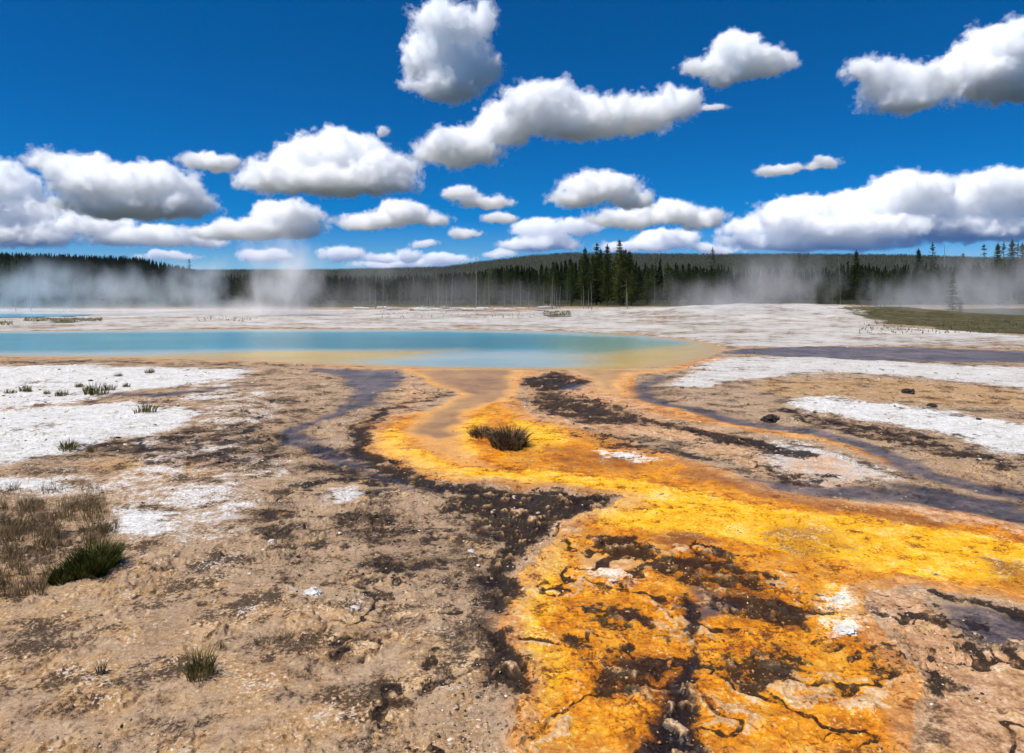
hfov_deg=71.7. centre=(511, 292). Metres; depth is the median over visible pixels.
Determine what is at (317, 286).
conifer tree
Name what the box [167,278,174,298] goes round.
conifer tree
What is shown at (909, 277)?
conifer tree
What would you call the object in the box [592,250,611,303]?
conifer tree
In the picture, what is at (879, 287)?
conifer tree
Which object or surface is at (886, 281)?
conifer tree
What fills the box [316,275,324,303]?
conifer tree
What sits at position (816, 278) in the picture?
conifer tree
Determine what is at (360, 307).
fallen log
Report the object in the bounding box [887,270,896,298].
conifer tree
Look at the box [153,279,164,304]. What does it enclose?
conifer tree
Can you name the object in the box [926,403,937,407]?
dark lump
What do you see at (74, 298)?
conifer tree
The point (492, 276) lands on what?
conifer tree
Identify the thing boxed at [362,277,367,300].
conifer tree
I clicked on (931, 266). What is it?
conifer tree
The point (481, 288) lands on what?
conifer tree
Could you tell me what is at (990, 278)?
conifer tree
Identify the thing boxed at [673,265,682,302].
conifer tree
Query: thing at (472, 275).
conifer tree
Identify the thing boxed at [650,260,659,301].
conifer tree
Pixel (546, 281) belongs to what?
conifer tree
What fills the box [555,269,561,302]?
conifer tree
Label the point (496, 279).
conifer tree
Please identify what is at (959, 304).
conifer tree
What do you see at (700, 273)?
conifer tree
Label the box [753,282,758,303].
conifer tree
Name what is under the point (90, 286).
conifer tree
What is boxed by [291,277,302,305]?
conifer tree
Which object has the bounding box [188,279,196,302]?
conifer tree
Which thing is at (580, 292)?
conifer tree
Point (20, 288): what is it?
conifer tree
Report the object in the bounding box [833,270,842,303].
conifer tree
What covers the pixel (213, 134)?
sky
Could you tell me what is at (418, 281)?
conifer tree
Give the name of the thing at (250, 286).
conifer tree
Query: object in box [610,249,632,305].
conifer tree
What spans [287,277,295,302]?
conifer tree
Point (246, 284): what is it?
conifer tree
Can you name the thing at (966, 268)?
conifer tree
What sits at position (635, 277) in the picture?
conifer tree
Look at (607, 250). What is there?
conifer tree
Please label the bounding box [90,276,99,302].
conifer tree
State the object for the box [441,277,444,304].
conifer tree
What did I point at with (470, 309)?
fallen log
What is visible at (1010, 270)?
conifer tree
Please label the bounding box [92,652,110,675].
thin dry tuft
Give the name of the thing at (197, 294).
conifer tree
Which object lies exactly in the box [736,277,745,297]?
conifer tree
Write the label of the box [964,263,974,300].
conifer tree
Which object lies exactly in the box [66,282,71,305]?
conifer tree
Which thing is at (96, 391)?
white flat tuft
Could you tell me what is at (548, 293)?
conifer tree
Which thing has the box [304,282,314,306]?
conifer tree
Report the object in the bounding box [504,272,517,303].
conifer tree
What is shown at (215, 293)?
conifer tree
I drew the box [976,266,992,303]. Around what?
conifer tree
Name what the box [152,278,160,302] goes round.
conifer tree
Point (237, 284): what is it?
conifer tree
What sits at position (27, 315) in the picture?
water
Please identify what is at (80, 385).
white flat tuft
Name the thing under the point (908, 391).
dark lump
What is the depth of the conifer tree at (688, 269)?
160.01 m
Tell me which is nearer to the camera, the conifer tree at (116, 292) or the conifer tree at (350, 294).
the conifer tree at (116, 292)
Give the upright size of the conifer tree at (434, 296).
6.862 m
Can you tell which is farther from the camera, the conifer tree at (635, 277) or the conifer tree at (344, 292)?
the conifer tree at (635, 277)
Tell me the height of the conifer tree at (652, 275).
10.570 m
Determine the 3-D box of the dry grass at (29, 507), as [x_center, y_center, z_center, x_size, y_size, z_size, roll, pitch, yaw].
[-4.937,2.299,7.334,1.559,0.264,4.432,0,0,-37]
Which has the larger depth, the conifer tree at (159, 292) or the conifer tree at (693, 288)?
the conifer tree at (159, 292)
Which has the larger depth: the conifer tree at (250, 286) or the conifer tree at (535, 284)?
the conifer tree at (250, 286)
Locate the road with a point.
(938, 305)
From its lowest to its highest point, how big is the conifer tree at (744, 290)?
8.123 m
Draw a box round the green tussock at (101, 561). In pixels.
[53,536,130,579]
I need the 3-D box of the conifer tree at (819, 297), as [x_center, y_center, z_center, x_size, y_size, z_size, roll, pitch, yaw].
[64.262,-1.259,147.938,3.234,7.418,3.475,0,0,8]
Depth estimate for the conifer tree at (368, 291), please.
148.85 m
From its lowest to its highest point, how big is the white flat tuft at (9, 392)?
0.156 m
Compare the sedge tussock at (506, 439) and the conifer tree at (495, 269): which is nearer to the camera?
the sedge tussock at (506, 439)
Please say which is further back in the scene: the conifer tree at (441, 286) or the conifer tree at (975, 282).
the conifer tree at (441, 286)
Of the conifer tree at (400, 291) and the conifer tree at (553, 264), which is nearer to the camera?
the conifer tree at (553, 264)
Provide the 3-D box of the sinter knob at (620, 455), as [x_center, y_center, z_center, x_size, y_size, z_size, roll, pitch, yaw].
[1.649,2.372,10.382,0.388,0.068,0.328,0,0,25]
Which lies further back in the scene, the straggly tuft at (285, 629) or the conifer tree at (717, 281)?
the conifer tree at (717, 281)
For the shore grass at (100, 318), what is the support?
on the ground at (820, 357)
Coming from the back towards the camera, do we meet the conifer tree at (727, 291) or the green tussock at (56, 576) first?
the conifer tree at (727, 291)
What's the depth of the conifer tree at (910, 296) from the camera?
149.03 m
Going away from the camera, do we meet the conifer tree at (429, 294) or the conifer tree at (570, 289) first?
the conifer tree at (570, 289)
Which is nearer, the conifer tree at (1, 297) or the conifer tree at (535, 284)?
the conifer tree at (1, 297)
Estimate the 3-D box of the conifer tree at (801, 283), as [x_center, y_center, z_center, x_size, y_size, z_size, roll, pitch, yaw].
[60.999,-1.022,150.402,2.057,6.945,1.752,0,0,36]
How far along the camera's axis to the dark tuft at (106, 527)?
7.10 m
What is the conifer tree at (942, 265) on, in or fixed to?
on the ground at (820, 357)
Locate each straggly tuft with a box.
[214,638,226,650]
[254,629,272,646]
[274,628,296,639]
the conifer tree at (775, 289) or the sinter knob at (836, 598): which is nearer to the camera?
the sinter knob at (836, 598)
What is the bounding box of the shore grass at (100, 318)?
[0,303,1023,333]
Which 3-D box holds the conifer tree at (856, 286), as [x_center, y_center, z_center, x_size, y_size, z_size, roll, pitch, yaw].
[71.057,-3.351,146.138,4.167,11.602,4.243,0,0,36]
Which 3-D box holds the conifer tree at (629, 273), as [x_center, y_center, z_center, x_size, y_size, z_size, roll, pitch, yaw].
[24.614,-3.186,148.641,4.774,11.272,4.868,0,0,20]
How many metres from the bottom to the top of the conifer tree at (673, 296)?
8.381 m
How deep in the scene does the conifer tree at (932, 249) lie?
160.11 m
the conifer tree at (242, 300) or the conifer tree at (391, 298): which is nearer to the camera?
the conifer tree at (242, 300)
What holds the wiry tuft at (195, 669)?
on the ground at (820, 357)
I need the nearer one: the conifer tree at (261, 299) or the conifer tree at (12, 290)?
the conifer tree at (12, 290)
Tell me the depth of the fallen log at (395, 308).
100.86 m
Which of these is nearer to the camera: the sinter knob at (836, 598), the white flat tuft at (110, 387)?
the sinter knob at (836, 598)
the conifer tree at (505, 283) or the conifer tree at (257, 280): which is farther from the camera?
the conifer tree at (257, 280)
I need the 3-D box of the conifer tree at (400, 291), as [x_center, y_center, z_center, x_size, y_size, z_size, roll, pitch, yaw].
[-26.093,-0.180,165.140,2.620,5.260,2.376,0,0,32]
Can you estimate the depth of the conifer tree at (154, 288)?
199.54 m
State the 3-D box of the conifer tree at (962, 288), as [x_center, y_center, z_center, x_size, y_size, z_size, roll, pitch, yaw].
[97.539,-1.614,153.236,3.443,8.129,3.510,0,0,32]
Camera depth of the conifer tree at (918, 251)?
159.94 m
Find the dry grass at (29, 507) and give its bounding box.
[0,477,121,598]
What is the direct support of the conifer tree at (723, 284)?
on the ground at (820, 357)
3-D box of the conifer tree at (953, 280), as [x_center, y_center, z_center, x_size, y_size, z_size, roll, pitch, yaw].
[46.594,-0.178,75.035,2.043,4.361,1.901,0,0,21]
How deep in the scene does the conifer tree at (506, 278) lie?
173.45 m
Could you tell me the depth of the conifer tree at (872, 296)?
167.84 m
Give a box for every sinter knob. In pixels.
[303,586,322,595]
[611,452,636,458]
[831,595,845,601]
[832,625,856,635]
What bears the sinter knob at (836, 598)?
on the ground at (820, 357)
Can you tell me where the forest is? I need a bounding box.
[0,252,1023,300]
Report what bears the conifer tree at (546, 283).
on the ground at (820, 357)
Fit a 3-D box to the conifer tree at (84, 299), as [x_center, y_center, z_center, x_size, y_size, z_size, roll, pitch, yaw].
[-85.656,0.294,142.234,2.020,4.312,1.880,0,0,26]
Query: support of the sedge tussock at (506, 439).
on the ground at (820, 357)
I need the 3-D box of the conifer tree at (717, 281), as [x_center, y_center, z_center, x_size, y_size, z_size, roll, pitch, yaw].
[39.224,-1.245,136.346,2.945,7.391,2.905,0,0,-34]
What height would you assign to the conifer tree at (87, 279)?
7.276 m
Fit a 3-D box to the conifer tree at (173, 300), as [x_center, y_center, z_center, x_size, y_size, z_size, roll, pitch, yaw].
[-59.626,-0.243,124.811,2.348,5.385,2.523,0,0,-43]
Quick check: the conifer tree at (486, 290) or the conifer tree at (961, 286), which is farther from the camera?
the conifer tree at (961, 286)
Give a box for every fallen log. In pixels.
[353,306,369,308]
[386,307,400,309]
[409,305,430,310]
[462,308,483,310]
[494,307,514,310]
[537,304,556,308]
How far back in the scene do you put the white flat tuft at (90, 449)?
10.72 m
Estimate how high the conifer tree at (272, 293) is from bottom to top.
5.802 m
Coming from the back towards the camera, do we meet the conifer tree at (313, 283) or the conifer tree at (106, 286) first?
the conifer tree at (313, 283)
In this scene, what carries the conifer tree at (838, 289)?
on the ground at (820, 357)
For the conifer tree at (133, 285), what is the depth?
148.02 m
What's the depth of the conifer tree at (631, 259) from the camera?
141.87 m
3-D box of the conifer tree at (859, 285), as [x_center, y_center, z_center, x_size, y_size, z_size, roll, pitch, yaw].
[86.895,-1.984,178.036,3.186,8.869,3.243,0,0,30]
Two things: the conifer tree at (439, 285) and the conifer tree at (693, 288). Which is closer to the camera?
the conifer tree at (693, 288)
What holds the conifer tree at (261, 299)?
on the ground at (820, 357)
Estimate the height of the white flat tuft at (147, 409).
0.257 m
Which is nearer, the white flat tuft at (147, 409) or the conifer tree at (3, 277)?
the white flat tuft at (147, 409)
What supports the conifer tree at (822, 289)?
on the ground at (820, 357)
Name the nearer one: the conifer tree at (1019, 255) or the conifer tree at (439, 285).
the conifer tree at (1019, 255)
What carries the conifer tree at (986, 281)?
on the ground at (820, 357)
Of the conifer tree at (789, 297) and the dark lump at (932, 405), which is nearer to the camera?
the dark lump at (932, 405)
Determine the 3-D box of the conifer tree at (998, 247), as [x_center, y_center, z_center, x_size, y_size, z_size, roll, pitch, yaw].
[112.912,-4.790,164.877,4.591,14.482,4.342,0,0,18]
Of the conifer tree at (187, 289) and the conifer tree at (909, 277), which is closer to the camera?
the conifer tree at (187, 289)
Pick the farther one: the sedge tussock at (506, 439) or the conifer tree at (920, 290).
the conifer tree at (920, 290)
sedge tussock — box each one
[467,425,497,438]
[478,423,535,450]
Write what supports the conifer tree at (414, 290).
on the ground at (820, 357)
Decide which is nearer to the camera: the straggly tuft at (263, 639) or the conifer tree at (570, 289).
the straggly tuft at (263, 639)
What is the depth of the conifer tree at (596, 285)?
142.86 m
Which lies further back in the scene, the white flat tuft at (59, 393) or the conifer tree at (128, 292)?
the conifer tree at (128, 292)
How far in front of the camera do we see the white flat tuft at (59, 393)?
16.46 m
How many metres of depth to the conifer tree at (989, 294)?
141.09 m
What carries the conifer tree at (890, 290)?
on the ground at (820, 357)
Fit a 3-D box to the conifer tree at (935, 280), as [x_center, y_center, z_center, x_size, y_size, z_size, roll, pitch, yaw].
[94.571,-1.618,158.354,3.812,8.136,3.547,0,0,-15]
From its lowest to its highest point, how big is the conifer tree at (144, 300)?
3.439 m
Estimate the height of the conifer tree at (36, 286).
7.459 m
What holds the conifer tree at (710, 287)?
on the ground at (820, 357)
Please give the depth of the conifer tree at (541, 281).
153.85 m
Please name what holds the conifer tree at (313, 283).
on the ground at (820, 357)
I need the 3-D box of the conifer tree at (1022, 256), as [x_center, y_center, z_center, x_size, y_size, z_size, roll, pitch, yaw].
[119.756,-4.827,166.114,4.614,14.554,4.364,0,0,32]
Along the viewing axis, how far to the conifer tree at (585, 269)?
139.94 m
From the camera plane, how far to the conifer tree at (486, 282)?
170.67 m
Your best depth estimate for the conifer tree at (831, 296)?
139.37 m
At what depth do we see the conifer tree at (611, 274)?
170.87 m
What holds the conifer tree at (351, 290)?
on the ground at (820, 357)
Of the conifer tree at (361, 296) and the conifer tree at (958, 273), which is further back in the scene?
the conifer tree at (958, 273)
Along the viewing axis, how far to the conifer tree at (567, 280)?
144.25 m
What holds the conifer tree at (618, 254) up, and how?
on the ground at (820, 357)
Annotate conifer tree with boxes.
[0,262,10,306]
[0,272,9,303]
[1,266,22,305]
[4,261,10,302]
[5,255,27,305]
[7,262,29,305]
[18,266,29,302]
[31,286,36,304]
[33,275,40,301]
[44,280,53,301]
[59,276,70,303]
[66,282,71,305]
[68,283,78,306]
[81,284,88,304]
[83,275,91,300]
[86,274,94,303]
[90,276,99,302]
[103,280,108,305]
[110,277,121,304]
[123,280,127,301]
[126,280,131,304]
[129,276,138,304]
[135,278,148,302]
[140,290,146,303]
[143,279,151,301]
[148,282,153,302]
[150,276,157,300]
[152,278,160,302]
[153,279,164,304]
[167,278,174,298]
[168,277,180,306]
[181,276,191,304]
[182,280,192,305]
[185,259,193,289]
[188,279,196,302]
[188,287,193,304]
[192,276,199,300]
[192,278,201,300]
[201,285,207,299]
[213,283,219,304]
[223,279,229,301]
[231,276,240,301]
[237,281,246,305]
[244,279,249,301]
[245,275,255,303]
[252,276,259,301]
[253,278,265,303]
[254,273,259,302]
[262,276,269,298]
[267,278,274,302]
[272,286,278,304]
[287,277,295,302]
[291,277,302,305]
[302,281,310,302]
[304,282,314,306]
[311,282,316,304]
[314,276,319,298]
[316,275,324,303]
[334,279,344,303]
[340,282,346,304]
[346,279,354,300]
[349,280,354,300]
[354,276,361,302]
[354,276,365,303]
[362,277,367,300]
[365,281,371,300]
[370,277,377,303]
[388,277,395,303]
[395,282,404,302]
[410,277,418,299]
[415,275,422,301]
[416,276,426,303]
[425,282,433,302]
[429,274,439,303]
[436,277,440,298]
[439,280,445,299]
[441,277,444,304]
[452,280,457,304]
[469,273,478,303]
[470,276,478,298]
[477,272,486,302]
[481,268,495,304]
[484,267,498,304]
[484,269,491,302]
[490,270,501,300]
[493,267,502,294]
[500,268,510,300]
[501,266,507,300]
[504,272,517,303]
[505,275,517,304]
[509,266,519,301]
[527,268,539,301]
[535,265,549,301]
[537,263,545,303]
[541,274,551,303]
[542,266,548,301]
[544,274,553,304]
[545,262,560,303]
[547,269,560,303]
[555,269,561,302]
[563,260,576,302]
[563,264,578,305]
[563,267,570,304]
[574,248,594,304]
[575,257,590,301]
[585,243,608,304]
[585,254,597,299]
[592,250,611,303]
[598,244,614,295]
[601,257,615,306]
[609,252,615,302]
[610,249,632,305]
[612,239,630,304]
[613,249,635,304]
[624,251,642,304]
[624,270,639,305]
[625,252,637,303]
[625,252,640,301]
[640,265,653,303]
[646,264,657,300]
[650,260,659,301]
[660,262,675,305]
[662,265,678,304]
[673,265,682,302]
[676,264,687,304]
[684,264,694,303]
[685,273,694,304]
[686,271,697,300]
[692,265,704,302]
[692,273,705,304]
[697,269,704,301]
[702,268,717,304]
[709,247,717,275]
[711,269,722,304]
[719,269,728,303]
[724,271,733,299]
[725,278,730,303]
[736,274,746,300]
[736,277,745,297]
[736,280,742,302]
[747,272,753,300]
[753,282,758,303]
[769,273,778,303]
[777,281,783,303]
[778,272,788,300]
[782,272,795,302]
[795,273,802,302]
[810,272,817,299]
[813,269,824,303]
[815,275,825,303]
[821,277,831,303]
[830,279,834,303]
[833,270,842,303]
[833,274,843,304]
[847,250,866,304]
[854,269,863,298]
[867,270,878,302]
[874,270,883,303]
[881,273,889,299]
[885,271,897,304]
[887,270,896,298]
[893,268,904,300]
[903,270,914,297]
[905,281,914,303]
[911,248,930,301]
[912,269,927,304]
[914,266,928,300]
[922,266,931,301]
[926,243,939,303]
[927,264,937,299]
[927,269,940,302]
[933,263,948,303]
[935,267,949,303]
[938,266,949,304]
[943,272,961,310]
[951,263,960,301]
[954,254,974,300]
[956,268,970,300]
[956,274,965,300]
[957,290,964,311]
[963,268,972,302]
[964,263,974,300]
[971,268,978,302]
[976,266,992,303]
[977,245,990,282]
[980,262,1002,304]
[981,264,993,300]
[986,264,994,303]
[990,243,1006,302]
[992,262,1005,304]
[1000,243,1008,302]
[1000,266,1010,301]
[1004,239,1023,302]
[1009,243,1022,302]
[1010,264,1023,303]
[1016,242,1023,302]
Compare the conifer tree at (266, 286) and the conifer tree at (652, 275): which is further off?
the conifer tree at (652, 275)
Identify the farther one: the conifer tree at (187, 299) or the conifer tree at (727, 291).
the conifer tree at (727, 291)
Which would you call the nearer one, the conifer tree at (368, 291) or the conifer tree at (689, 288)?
the conifer tree at (689, 288)
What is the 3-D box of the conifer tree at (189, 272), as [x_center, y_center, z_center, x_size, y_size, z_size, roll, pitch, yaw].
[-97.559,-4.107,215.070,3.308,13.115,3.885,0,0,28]
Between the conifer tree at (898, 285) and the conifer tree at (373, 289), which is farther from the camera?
the conifer tree at (898, 285)
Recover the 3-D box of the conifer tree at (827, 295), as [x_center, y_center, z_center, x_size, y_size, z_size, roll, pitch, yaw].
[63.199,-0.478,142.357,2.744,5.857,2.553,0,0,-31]
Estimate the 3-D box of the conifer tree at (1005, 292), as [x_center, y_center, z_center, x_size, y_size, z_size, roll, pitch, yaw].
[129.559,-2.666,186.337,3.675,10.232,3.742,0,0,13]
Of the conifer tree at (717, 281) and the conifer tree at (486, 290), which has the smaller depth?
the conifer tree at (717, 281)
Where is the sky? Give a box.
[0,0,1023,269]
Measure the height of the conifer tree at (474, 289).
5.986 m
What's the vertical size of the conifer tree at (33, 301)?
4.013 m
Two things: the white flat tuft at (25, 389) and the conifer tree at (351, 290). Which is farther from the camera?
the conifer tree at (351, 290)
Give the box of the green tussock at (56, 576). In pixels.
[41,557,90,585]
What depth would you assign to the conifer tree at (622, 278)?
142.38 m
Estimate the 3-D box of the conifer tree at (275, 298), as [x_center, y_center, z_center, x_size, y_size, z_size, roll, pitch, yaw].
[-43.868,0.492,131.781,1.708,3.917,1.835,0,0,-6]
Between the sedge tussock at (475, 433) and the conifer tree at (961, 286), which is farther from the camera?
the conifer tree at (961, 286)
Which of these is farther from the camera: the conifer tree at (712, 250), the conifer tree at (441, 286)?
the conifer tree at (712, 250)
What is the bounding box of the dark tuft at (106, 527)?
[92,519,112,533]
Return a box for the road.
[895,305,983,305]
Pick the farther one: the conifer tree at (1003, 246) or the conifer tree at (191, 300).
the conifer tree at (1003, 246)
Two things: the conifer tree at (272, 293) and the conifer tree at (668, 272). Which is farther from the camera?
the conifer tree at (272, 293)
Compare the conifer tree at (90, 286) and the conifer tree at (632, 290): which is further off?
the conifer tree at (90, 286)
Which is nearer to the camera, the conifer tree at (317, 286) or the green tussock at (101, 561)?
the green tussock at (101, 561)
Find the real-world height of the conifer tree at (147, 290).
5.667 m
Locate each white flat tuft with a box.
[3,389,16,393]
[18,384,32,391]
[54,388,70,396]
[56,437,79,451]
[74,382,84,387]
[83,382,109,394]
[84,444,98,452]
[101,383,116,390]
[129,403,161,413]
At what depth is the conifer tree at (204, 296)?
173.08 m
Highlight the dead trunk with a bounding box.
[476,271,476,306]
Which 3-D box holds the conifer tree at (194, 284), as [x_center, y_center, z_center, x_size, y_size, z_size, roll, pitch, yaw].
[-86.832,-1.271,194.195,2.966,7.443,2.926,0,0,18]
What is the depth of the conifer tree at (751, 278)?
198.31 m
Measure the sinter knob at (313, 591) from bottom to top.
0.072 m
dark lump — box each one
[760,414,779,422]
[901,388,914,393]
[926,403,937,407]
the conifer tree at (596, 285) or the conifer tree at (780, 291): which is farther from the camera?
the conifer tree at (596, 285)
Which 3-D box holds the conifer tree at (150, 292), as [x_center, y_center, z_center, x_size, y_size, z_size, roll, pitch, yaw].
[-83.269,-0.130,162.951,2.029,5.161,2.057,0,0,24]
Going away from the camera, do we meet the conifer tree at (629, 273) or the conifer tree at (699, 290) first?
the conifer tree at (699, 290)
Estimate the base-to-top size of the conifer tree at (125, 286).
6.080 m
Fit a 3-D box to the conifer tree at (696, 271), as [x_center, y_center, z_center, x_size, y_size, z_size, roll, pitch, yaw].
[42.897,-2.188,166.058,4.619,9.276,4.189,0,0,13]
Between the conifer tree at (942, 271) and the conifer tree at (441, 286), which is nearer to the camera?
the conifer tree at (942, 271)
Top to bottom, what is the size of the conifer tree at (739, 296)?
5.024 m
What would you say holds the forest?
on the ground at (820, 357)
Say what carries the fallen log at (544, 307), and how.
on the ground at (820, 357)
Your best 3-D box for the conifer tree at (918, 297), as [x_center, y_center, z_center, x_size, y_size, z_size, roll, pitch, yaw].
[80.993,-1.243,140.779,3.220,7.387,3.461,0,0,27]
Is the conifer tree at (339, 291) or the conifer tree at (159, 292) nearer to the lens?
the conifer tree at (159, 292)
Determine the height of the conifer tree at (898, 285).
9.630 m
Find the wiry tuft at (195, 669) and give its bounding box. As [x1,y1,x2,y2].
[179,633,223,681]
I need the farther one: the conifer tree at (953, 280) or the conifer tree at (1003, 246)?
the conifer tree at (1003, 246)
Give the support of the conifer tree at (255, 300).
on the ground at (820, 357)
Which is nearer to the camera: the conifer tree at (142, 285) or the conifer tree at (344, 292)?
the conifer tree at (344, 292)
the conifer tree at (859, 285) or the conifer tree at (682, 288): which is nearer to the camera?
the conifer tree at (682, 288)
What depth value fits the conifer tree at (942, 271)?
149.70 m
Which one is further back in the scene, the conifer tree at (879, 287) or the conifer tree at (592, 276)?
the conifer tree at (592, 276)
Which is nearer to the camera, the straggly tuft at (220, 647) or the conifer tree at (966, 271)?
the straggly tuft at (220, 647)
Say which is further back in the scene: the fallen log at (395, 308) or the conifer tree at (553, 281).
the conifer tree at (553, 281)
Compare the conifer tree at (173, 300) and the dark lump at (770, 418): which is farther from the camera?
the conifer tree at (173, 300)
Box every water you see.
[0,314,89,316]
[0,329,732,369]
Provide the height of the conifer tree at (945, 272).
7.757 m
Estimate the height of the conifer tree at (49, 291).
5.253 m
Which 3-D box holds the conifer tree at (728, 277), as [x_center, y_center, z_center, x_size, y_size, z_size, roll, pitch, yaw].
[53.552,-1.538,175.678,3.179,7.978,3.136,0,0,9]
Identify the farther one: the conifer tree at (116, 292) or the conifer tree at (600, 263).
the conifer tree at (600, 263)
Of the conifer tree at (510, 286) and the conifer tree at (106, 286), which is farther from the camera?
the conifer tree at (510, 286)
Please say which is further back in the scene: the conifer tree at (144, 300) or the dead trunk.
the conifer tree at (144, 300)
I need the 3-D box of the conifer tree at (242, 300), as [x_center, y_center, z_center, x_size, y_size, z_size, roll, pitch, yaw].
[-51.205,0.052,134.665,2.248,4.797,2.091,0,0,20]
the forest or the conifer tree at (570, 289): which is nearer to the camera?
the conifer tree at (570, 289)
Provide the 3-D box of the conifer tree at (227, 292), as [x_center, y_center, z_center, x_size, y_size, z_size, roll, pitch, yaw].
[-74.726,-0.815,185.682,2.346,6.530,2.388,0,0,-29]
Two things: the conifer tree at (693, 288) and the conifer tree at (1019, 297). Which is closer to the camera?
the conifer tree at (693, 288)
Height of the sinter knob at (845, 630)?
0.045 m
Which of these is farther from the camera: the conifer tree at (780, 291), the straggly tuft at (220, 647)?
the conifer tree at (780, 291)
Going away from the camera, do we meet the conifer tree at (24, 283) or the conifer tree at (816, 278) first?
the conifer tree at (816, 278)
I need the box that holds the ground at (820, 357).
[0,253,1023,752]
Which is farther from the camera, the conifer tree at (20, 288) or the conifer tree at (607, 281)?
the conifer tree at (20, 288)
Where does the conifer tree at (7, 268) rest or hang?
on the ground at (820, 357)
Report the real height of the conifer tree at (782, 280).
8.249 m
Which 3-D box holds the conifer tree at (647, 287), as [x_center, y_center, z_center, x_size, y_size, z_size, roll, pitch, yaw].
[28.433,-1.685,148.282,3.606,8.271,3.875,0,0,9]
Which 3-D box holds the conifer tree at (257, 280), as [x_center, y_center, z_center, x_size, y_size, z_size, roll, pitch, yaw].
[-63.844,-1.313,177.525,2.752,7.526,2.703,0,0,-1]
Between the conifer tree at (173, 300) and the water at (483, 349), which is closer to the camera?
the water at (483, 349)
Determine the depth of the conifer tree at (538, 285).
167.32 m
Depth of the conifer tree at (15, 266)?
128.02 m
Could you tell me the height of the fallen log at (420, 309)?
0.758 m
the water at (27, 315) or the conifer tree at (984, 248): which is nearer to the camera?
the water at (27, 315)
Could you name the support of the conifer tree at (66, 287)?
on the ground at (820, 357)
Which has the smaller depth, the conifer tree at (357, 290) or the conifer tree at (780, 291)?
the conifer tree at (780, 291)
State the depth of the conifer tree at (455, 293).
139.34 m
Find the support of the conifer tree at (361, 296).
on the ground at (820, 357)
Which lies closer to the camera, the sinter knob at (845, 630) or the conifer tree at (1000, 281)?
the sinter knob at (845, 630)
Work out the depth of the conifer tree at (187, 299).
131.58 m
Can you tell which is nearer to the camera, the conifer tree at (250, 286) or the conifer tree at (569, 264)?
the conifer tree at (569, 264)
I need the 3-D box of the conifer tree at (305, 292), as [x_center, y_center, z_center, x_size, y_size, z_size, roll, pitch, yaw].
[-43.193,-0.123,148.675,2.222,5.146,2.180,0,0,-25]
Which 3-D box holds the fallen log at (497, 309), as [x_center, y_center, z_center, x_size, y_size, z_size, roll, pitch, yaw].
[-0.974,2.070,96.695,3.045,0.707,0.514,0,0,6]
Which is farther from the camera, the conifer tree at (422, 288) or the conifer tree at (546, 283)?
the conifer tree at (546, 283)
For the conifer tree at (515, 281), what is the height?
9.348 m
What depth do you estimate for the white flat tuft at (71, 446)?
10.78 m
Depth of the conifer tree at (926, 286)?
186.40 m

